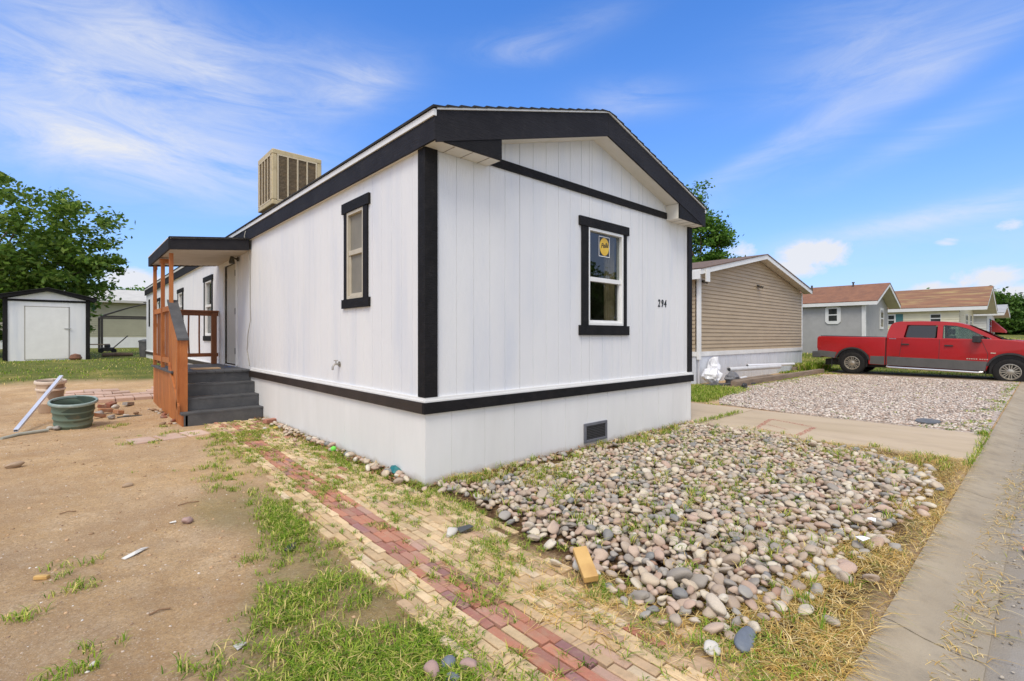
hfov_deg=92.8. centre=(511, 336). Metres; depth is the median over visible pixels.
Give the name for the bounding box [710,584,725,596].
river stone
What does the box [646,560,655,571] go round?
river stone
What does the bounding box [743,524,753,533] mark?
river stone
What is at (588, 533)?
river stone
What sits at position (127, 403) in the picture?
block piece
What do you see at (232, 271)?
door
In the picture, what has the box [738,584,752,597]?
river stone
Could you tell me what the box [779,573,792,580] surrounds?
river stone
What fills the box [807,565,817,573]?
river stone
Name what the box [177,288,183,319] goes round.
window
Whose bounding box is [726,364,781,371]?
drain pipe
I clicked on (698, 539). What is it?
river stone
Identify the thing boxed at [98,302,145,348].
gazebo frame
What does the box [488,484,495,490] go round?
river stone
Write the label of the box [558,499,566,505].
river stone
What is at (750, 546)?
river stone
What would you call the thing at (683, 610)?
river stone
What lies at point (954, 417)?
gravel
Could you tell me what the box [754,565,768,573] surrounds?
river stone
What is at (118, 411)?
brick
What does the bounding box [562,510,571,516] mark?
river stone
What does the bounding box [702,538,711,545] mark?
river stone
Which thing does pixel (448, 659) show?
loose stone
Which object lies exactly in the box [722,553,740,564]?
river stone
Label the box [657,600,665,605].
river stone
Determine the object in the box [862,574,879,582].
river stone
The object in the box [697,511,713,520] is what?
river stone
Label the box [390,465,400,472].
plastic bag
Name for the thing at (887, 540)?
river stone
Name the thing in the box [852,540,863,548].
river stone
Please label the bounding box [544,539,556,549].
river stone
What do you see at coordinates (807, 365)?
tall weeds
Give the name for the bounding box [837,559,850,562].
river stone
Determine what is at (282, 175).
evaporative cooler
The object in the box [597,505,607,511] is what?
river stone
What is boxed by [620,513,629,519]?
river stone
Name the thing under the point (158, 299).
window
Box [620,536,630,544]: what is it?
river stone
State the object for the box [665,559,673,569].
river stone
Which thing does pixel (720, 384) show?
board
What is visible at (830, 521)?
river stone
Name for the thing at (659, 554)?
river stone
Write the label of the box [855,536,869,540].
paper scrap
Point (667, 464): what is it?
river stone
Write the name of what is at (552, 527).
river stone
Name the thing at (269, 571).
grass
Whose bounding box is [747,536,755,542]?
river stone
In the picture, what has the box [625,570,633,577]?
river stone
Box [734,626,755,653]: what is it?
loose stone
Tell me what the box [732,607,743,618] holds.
river stone
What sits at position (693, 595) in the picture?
river stone
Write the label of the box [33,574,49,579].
wood block
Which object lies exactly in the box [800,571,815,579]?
river stone
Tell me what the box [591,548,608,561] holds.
river stone
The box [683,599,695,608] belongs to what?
river stone
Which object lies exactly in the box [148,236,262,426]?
porch
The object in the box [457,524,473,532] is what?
stone
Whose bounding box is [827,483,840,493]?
river stone
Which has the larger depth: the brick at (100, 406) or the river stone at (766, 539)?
the brick at (100, 406)
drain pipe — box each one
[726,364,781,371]
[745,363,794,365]
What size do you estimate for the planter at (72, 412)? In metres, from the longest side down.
0.592 x 0.582 x 0.450 m
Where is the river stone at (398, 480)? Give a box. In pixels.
[393,477,403,484]
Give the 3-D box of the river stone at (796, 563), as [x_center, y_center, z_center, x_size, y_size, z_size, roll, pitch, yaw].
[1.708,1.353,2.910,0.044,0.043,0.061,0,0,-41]
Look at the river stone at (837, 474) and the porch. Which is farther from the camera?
the porch
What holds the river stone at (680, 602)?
on the ground at (182, 556)
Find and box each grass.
[0,422,543,680]
[115,428,670,670]
[490,434,993,680]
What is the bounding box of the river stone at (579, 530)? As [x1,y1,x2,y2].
[575,526,585,534]
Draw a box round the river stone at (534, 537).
[527,534,539,540]
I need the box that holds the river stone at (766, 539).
[760,537,770,546]
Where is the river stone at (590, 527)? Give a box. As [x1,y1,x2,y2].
[586,524,595,530]
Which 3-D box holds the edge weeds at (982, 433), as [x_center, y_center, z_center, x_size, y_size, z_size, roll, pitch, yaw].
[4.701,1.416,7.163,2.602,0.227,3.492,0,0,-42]
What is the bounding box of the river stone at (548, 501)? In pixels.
[545,498,553,505]
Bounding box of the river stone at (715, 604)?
[706,593,726,615]
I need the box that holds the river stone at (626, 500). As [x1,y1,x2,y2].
[618,498,629,503]
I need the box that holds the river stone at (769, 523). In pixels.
[764,521,771,527]
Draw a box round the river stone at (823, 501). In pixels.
[811,497,824,503]
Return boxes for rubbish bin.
[138,339,145,356]
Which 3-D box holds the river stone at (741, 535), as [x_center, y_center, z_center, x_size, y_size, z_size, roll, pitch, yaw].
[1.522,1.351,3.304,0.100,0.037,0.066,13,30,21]
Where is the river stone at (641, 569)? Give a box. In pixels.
[638,566,647,574]
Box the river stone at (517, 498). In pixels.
[513,495,522,502]
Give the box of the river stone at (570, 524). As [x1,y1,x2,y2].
[566,522,576,527]
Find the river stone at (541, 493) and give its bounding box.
[536,488,546,498]
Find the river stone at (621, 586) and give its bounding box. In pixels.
[616,584,625,592]
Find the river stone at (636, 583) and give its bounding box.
[630,577,643,589]
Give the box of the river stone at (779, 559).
[773,554,784,563]
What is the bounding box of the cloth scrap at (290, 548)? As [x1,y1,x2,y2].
[284,542,295,551]
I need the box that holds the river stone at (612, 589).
[607,585,617,593]
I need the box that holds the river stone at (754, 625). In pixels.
[747,621,760,633]
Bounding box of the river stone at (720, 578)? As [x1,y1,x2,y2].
[713,573,725,585]
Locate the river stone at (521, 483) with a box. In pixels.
[516,480,524,486]
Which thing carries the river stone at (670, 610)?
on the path
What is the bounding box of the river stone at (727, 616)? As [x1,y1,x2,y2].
[717,612,729,619]
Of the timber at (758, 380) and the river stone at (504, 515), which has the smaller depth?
the river stone at (504, 515)
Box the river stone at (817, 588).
[810,583,823,595]
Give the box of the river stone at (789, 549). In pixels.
[782,545,798,557]
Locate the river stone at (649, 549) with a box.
[646,546,652,552]
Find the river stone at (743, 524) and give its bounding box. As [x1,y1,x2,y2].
[739,518,747,527]
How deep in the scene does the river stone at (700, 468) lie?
4.89 m
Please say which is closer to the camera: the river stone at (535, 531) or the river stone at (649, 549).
the river stone at (649, 549)
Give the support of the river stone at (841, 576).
on the dry grass at (840, 630)
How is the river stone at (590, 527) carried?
on the ground at (182, 556)
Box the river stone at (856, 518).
[850,514,865,525]
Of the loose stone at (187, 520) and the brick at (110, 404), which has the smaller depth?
the loose stone at (187, 520)
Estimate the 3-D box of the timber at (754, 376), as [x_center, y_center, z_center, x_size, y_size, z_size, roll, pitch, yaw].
[7.448,1.320,15.063,2.900,0.160,0.160,0,0,-43]
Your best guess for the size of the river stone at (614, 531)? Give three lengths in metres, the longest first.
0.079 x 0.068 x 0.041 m
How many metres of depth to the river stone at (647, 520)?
3.53 m
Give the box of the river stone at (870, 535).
[865,533,876,538]
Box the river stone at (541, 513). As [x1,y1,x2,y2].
[534,510,547,516]
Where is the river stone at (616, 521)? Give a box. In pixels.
[613,518,624,526]
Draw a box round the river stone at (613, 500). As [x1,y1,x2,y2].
[609,497,618,503]
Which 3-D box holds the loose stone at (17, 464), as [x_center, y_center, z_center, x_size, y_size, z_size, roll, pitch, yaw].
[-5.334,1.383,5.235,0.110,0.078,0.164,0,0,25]
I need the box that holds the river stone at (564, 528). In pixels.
[561,526,568,531]
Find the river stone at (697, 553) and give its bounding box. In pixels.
[693,549,706,558]
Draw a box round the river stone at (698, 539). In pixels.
[695,534,703,544]
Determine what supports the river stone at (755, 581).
on the river stone
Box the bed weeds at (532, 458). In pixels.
[436,421,956,629]
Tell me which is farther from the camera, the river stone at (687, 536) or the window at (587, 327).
the window at (587, 327)
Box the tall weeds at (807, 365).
[792,361,830,370]
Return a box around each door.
[25,307,70,358]
[223,257,237,365]
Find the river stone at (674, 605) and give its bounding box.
[667,601,679,610]
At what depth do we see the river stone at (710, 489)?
4.22 m
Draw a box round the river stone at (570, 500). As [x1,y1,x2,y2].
[567,497,574,503]
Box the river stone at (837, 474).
[832,470,843,477]
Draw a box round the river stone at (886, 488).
[879,484,894,492]
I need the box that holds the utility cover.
[915,418,940,423]
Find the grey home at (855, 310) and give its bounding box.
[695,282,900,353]
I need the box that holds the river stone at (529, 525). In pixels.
[524,521,535,529]
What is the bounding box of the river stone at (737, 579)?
[730,574,743,584]
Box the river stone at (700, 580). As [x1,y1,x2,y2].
[689,574,708,588]
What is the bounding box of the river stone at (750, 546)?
[742,542,754,550]
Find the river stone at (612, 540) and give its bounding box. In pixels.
[609,538,618,542]
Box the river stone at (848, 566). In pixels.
[838,561,856,574]
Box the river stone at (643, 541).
[639,538,648,542]
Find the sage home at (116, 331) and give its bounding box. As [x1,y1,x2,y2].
[0,289,145,348]
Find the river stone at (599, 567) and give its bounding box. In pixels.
[593,562,603,572]
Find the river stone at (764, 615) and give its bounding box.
[757,613,769,620]
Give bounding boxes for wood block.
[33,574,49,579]
[573,546,598,582]
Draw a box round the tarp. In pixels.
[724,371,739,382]
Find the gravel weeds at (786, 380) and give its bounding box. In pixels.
[700,372,1018,433]
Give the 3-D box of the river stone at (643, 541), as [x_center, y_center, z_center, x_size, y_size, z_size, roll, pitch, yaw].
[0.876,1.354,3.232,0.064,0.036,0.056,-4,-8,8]
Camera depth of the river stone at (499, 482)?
4.44 m
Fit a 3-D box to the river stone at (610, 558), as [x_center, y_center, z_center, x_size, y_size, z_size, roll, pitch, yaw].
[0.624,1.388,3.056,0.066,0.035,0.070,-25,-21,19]
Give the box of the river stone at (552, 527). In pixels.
[547,520,558,533]
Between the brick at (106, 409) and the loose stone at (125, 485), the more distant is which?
the brick at (106, 409)
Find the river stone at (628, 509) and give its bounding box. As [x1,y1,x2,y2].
[618,507,631,512]
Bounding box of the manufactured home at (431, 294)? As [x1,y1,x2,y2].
[144,104,707,485]
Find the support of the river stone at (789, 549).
on the dry grass at (840, 630)
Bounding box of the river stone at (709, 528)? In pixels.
[705,524,718,536]
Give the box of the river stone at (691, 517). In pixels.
[687,514,699,522]
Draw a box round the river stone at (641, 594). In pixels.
[627,590,649,599]
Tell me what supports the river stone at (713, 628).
on the ground at (182, 556)
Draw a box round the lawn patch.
[691,383,755,402]
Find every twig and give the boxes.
[117,415,141,417]
[149,607,170,614]
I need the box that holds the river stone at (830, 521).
[825,518,840,527]
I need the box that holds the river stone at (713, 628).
[702,622,723,634]
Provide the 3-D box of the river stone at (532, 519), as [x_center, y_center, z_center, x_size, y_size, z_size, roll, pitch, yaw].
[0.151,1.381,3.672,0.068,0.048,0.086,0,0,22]
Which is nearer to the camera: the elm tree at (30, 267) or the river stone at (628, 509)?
the river stone at (628, 509)
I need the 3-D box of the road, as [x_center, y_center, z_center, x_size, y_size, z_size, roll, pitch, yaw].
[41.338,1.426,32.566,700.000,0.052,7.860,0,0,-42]
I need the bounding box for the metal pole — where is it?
[13,375,62,431]
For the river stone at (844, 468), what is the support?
on the ground at (182, 556)
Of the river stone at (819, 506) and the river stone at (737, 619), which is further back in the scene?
the river stone at (819, 506)
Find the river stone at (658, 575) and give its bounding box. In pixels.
[654,572,661,579]
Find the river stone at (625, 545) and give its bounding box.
[621,541,629,553]
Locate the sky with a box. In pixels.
[0,0,1023,296]
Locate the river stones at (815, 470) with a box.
[261,417,943,623]
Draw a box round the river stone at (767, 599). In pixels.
[762,596,772,604]
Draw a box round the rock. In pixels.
[69,354,81,359]
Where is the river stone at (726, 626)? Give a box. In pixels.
[721,622,729,631]
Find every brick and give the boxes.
[93,413,105,417]
[97,404,110,407]
[98,408,112,411]
[104,401,116,406]
[113,410,123,413]
[263,418,275,423]
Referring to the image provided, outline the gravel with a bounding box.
[719,374,1014,431]
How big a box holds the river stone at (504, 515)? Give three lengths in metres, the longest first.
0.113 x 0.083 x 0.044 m
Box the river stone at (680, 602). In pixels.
[676,598,689,605]
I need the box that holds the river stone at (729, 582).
[724,578,737,586]
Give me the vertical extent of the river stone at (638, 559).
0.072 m
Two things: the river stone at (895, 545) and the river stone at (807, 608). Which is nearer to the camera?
the river stone at (807, 608)
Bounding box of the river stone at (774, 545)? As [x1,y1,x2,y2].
[770,542,782,552]
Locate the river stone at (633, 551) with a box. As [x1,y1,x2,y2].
[627,545,639,557]
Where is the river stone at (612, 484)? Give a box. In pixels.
[607,481,616,489]
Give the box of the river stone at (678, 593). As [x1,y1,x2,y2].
[672,587,687,599]
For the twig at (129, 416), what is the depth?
8.56 m
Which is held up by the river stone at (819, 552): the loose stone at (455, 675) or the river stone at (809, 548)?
the river stone at (809, 548)
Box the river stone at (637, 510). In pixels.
[631,508,641,513]
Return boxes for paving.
[64,386,152,403]
[126,430,210,444]
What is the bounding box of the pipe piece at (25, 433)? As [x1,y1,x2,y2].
[0,429,48,439]
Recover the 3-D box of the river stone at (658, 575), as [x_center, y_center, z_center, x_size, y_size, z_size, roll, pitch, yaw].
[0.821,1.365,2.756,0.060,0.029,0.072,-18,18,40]
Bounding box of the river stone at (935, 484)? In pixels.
[929,481,944,488]
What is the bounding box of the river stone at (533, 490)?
[528,487,537,492]
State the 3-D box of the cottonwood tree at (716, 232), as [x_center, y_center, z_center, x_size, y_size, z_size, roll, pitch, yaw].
[10.299,-3.814,28.017,8.094,10.428,4.390,0,0,-2]
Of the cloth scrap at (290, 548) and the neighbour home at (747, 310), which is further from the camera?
the neighbour home at (747, 310)
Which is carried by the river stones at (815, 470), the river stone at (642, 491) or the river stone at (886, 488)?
the river stone at (886, 488)
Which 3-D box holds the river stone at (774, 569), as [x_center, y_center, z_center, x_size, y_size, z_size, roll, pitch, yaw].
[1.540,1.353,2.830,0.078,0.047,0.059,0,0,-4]
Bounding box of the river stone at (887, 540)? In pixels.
[871,535,890,543]
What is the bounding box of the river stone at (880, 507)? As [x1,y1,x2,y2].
[875,504,892,512]
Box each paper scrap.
[121,547,147,559]
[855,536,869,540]
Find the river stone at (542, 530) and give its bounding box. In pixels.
[540,528,548,532]
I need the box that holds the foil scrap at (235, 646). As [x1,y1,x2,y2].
[233,641,246,649]
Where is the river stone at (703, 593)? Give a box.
[700,590,708,599]
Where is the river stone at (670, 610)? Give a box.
[666,606,674,618]
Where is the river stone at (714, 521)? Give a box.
[709,519,717,524]
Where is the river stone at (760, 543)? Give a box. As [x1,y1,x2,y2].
[756,540,767,546]
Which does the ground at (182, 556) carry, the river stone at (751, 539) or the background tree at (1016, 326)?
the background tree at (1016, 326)
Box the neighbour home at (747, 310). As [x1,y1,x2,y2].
[691,254,812,383]
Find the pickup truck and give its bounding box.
[812,321,1023,381]
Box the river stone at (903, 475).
[897,474,909,477]
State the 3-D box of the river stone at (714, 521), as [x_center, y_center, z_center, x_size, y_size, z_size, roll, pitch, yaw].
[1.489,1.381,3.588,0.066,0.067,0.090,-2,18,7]
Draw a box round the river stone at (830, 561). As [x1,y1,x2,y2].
[825,558,838,569]
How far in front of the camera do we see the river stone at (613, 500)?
3.97 m
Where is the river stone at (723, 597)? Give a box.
[718,593,728,602]
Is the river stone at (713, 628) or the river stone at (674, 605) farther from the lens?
the river stone at (674, 605)
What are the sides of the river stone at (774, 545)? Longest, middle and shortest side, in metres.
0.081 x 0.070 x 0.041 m
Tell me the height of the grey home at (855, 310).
4.280 m
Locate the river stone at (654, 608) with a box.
[646,605,659,613]
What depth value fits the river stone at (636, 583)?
2.71 m
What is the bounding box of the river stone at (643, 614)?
[639,610,650,618]
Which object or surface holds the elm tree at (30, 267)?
on the ground at (182, 556)
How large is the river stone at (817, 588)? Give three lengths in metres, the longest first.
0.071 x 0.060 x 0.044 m
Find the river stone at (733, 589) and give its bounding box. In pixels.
[727,586,740,594]
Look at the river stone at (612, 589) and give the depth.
2.65 m
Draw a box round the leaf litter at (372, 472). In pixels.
[254,417,898,594]
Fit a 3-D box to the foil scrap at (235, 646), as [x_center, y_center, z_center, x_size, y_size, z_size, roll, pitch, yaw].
[-1.231,1.397,2.208,0.040,0.013,0.046,0,0,31]
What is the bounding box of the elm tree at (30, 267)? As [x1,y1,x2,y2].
[0,171,135,341]
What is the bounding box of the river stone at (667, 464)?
[661,460,671,467]
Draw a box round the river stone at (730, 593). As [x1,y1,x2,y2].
[727,590,738,595]
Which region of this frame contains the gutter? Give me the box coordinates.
[845,382,1023,680]
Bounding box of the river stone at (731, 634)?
[724,630,735,640]
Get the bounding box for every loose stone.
[4,461,24,468]
[122,483,132,487]
[181,516,192,523]
[423,659,439,680]
[441,655,455,668]
[445,671,460,680]
[446,527,457,537]
[459,657,477,673]
[572,560,578,571]
[704,639,720,656]
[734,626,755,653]
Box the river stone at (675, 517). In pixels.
[670,514,678,521]
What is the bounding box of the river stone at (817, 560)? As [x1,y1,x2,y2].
[812,556,825,566]
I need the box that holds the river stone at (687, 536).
[681,533,693,541]
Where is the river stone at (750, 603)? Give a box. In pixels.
[744,598,757,611]
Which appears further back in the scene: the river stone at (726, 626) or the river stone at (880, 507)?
the river stone at (880, 507)
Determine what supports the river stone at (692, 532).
on the ground at (182, 556)
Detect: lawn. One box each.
[0,349,160,384]
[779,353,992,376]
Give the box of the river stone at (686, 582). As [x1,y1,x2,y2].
[681,578,698,591]
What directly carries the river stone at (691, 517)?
on the ground at (182, 556)
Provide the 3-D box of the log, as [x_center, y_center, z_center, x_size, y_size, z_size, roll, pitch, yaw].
[-17.939,0.810,22.174,1.120,0.191,0.259,0,0,-42]
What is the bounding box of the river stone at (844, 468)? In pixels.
[837,466,846,472]
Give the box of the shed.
[0,287,97,360]
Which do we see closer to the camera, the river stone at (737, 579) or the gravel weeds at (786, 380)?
the river stone at (737, 579)
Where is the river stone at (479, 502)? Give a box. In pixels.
[476,499,482,505]
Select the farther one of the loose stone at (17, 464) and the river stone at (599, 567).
the loose stone at (17, 464)
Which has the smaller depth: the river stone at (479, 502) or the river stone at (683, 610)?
the river stone at (683, 610)
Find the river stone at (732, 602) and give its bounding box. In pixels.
[725,594,740,608]
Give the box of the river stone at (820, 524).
[814,521,830,528]
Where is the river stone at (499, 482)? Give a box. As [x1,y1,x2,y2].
[495,480,504,485]
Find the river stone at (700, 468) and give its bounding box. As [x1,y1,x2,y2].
[694,465,703,474]
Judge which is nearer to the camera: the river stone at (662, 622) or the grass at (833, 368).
the river stone at (662, 622)
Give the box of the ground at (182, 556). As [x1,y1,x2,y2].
[0,334,1023,680]
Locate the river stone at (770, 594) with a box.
[764,592,776,599]
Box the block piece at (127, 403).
[122,402,133,404]
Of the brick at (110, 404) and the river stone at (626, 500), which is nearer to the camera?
the river stone at (626, 500)
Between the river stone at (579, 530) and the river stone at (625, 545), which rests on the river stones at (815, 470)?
the river stone at (625, 545)
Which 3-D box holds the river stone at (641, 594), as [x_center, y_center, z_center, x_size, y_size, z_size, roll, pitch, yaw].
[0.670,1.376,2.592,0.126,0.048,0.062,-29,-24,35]
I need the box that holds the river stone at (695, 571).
[693,569,702,574]
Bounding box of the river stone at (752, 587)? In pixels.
[741,580,757,594]
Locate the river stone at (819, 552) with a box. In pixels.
[811,548,821,558]
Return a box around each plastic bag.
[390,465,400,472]
[701,368,722,382]
[707,357,720,370]
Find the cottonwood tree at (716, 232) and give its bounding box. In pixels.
[686,178,745,262]
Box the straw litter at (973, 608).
[925,465,1023,680]
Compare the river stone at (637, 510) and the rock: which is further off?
the rock
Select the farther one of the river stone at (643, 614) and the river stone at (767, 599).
the river stone at (767, 599)
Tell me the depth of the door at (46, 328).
18.50 m
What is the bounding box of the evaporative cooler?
[258,148,320,212]
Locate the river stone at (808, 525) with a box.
[800,522,816,530]
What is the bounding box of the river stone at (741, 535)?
[729,531,744,539]
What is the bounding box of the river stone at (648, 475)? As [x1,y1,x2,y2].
[644,472,654,480]
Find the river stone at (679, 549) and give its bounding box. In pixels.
[673,543,686,551]
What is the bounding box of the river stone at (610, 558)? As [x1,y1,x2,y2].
[607,555,615,560]
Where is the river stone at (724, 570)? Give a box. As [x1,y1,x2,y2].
[718,566,733,573]
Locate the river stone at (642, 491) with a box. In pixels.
[639,489,648,495]
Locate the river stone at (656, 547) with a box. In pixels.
[652,546,663,550]
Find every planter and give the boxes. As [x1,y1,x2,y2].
[34,378,66,412]
[47,395,98,429]
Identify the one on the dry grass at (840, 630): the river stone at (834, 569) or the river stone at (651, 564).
the river stone at (834, 569)
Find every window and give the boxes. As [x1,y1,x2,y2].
[157,298,159,308]
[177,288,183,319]
[203,274,212,340]
[341,192,370,308]
[578,215,629,334]
[825,306,840,323]
[880,308,883,328]
[888,314,895,325]
[930,314,940,320]
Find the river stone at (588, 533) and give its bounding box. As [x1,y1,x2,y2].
[581,529,595,537]
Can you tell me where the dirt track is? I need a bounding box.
[825,370,1019,382]
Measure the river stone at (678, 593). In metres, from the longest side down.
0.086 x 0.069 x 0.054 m
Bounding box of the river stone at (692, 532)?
[686,531,694,536]
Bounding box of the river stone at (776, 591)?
[771,587,781,598]
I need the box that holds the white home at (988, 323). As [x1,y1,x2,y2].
[959,304,1010,338]
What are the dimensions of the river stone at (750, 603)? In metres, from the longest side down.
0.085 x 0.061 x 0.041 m
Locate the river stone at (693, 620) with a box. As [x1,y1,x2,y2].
[688,617,700,623]
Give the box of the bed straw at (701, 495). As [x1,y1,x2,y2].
[441,422,966,628]
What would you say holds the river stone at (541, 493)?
on the river stones at (815, 470)
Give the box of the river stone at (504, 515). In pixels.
[498,510,510,519]
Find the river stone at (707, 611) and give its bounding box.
[702,606,716,619]
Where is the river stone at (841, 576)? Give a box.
[835,571,853,583]
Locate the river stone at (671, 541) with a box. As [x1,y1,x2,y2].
[669,536,678,545]
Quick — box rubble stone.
[111,404,119,408]
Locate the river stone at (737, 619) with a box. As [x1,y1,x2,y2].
[731,616,740,628]
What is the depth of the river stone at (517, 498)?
4.01 m
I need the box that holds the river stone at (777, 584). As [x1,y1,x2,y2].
[767,579,780,587]
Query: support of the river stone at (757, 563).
on the ground at (182, 556)
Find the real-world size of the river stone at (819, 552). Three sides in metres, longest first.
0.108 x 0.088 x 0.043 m
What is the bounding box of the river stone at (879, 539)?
[868,536,884,548]
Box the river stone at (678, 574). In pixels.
[666,567,692,582]
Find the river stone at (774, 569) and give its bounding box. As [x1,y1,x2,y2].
[769,565,782,573]
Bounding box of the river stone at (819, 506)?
[816,503,829,510]
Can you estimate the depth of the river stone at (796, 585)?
2.69 m
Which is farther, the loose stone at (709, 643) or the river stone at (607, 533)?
the river stone at (607, 533)
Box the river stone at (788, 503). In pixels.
[784,500,796,507]
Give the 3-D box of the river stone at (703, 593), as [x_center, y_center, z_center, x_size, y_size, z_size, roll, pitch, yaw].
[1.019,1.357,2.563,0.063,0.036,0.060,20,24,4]
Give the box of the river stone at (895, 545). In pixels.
[888,543,902,552]
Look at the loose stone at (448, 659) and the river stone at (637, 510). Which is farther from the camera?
the river stone at (637, 510)
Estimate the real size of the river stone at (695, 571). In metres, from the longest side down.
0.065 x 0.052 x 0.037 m
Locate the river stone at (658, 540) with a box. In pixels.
[652,533,664,546]
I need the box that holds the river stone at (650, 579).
[641,572,659,586]
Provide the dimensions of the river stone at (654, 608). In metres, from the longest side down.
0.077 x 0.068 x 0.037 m
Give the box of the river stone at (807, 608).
[798,604,813,615]
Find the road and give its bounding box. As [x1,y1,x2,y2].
[984,467,1023,680]
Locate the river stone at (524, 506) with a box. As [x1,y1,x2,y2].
[520,504,529,511]
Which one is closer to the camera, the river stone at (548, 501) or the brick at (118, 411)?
the river stone at (548, 501)
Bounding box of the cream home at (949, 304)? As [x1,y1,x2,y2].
[888,286,997,338]
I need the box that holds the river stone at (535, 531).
[529,527,539,535]
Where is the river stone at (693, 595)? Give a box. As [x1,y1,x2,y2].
[688,592,696,599]
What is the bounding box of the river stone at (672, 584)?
[667,579,677,589]
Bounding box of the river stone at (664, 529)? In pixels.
[657,524,667,535]
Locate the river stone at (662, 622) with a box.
[658,619,669,625]
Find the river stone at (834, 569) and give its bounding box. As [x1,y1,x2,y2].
[829,565,841,574]
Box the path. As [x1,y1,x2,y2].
[205,419,779,680]
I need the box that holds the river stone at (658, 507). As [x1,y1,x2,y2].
[655,505,666,511]
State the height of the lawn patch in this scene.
0.099 m
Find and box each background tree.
[117,281,145,290]
[986,285,1023,333]
[994,290,1023,334]
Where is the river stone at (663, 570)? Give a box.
[657,567,667,575]
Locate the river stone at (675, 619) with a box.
[669,613,682,627]
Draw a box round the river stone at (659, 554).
[654,548,664,560]
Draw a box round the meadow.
[1005,336,1023,339]
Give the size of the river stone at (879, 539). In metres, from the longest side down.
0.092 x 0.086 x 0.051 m
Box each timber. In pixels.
[731,369,823,386]
[732,374,772,380]
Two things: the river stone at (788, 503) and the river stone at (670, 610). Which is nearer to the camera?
the river stone at (670, 610)
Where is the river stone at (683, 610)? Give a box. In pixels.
[676,606,691,616]
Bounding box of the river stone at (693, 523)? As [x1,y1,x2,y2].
[685,521,701,526]
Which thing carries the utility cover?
on the gravel
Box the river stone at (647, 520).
[643,517,652,526]
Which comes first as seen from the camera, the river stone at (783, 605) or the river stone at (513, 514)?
the river stone at (783, 605)
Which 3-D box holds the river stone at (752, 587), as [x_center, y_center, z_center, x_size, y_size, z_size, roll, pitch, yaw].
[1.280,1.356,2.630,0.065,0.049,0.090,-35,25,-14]
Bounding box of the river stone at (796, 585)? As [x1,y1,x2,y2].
[790,580,805,590]
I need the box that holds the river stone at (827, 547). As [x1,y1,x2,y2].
[824,545,833,556]
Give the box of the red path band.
[214,420,665,680]
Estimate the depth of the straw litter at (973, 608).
2.73 m
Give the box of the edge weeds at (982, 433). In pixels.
[692,409,990,467]
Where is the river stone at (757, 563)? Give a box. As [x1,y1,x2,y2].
[746,558,764,567]
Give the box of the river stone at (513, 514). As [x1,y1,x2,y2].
[511,512,520,516]
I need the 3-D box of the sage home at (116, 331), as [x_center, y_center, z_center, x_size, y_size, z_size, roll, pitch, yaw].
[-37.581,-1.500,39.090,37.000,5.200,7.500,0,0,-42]
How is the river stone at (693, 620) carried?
on the ground at (182, 556)
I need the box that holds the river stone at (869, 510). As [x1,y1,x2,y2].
[862,509,872,513]
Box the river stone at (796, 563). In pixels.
[792,559,802,567]
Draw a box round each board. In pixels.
[190,367,220,369]
[702,382,755,385]
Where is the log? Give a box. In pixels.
[102,352,132,356]
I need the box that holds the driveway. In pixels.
[689,403,987,461]
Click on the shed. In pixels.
(47, 323)
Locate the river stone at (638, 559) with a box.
[632,557,644,566]
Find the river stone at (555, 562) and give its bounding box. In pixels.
[550,559,561,565]
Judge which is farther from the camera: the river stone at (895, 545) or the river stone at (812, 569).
the river stone at (895, 545)
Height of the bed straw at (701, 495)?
0.076 m
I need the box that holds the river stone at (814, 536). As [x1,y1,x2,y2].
[805,532,817,540]
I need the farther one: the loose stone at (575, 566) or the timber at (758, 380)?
the timber at (758, 380)
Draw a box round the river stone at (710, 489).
[704,485,714,493]
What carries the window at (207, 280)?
in the manufactured home at (431, 294)
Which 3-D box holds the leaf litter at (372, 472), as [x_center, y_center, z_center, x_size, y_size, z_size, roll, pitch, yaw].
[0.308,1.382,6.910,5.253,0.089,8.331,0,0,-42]
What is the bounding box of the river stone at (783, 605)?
[772,600,787,611]
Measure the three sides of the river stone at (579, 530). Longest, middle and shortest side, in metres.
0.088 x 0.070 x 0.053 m
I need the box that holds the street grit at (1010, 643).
[946,416,1023,680]
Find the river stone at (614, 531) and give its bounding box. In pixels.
[611,528,621,534]
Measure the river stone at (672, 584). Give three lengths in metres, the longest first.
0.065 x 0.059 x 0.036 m
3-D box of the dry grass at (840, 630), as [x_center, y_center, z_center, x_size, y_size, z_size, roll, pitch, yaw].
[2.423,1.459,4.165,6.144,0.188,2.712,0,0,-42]
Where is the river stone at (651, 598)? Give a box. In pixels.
[644,592,654,604]
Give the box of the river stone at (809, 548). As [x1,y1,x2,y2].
[804,544,818,554]
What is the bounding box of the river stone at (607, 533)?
[603,529,612,540]
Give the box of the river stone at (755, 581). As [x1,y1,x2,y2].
[748,578,759,585]
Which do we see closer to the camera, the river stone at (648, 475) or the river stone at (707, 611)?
the river stone at (707, 611)
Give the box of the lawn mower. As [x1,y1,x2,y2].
[98,336,127,352]
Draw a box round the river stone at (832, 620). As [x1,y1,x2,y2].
[822,615,840,626]
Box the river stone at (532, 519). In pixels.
[528,516,535,523]
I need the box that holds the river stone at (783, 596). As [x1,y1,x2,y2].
[780,586,793,604]
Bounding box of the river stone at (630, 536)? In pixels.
[629,534,638,541]

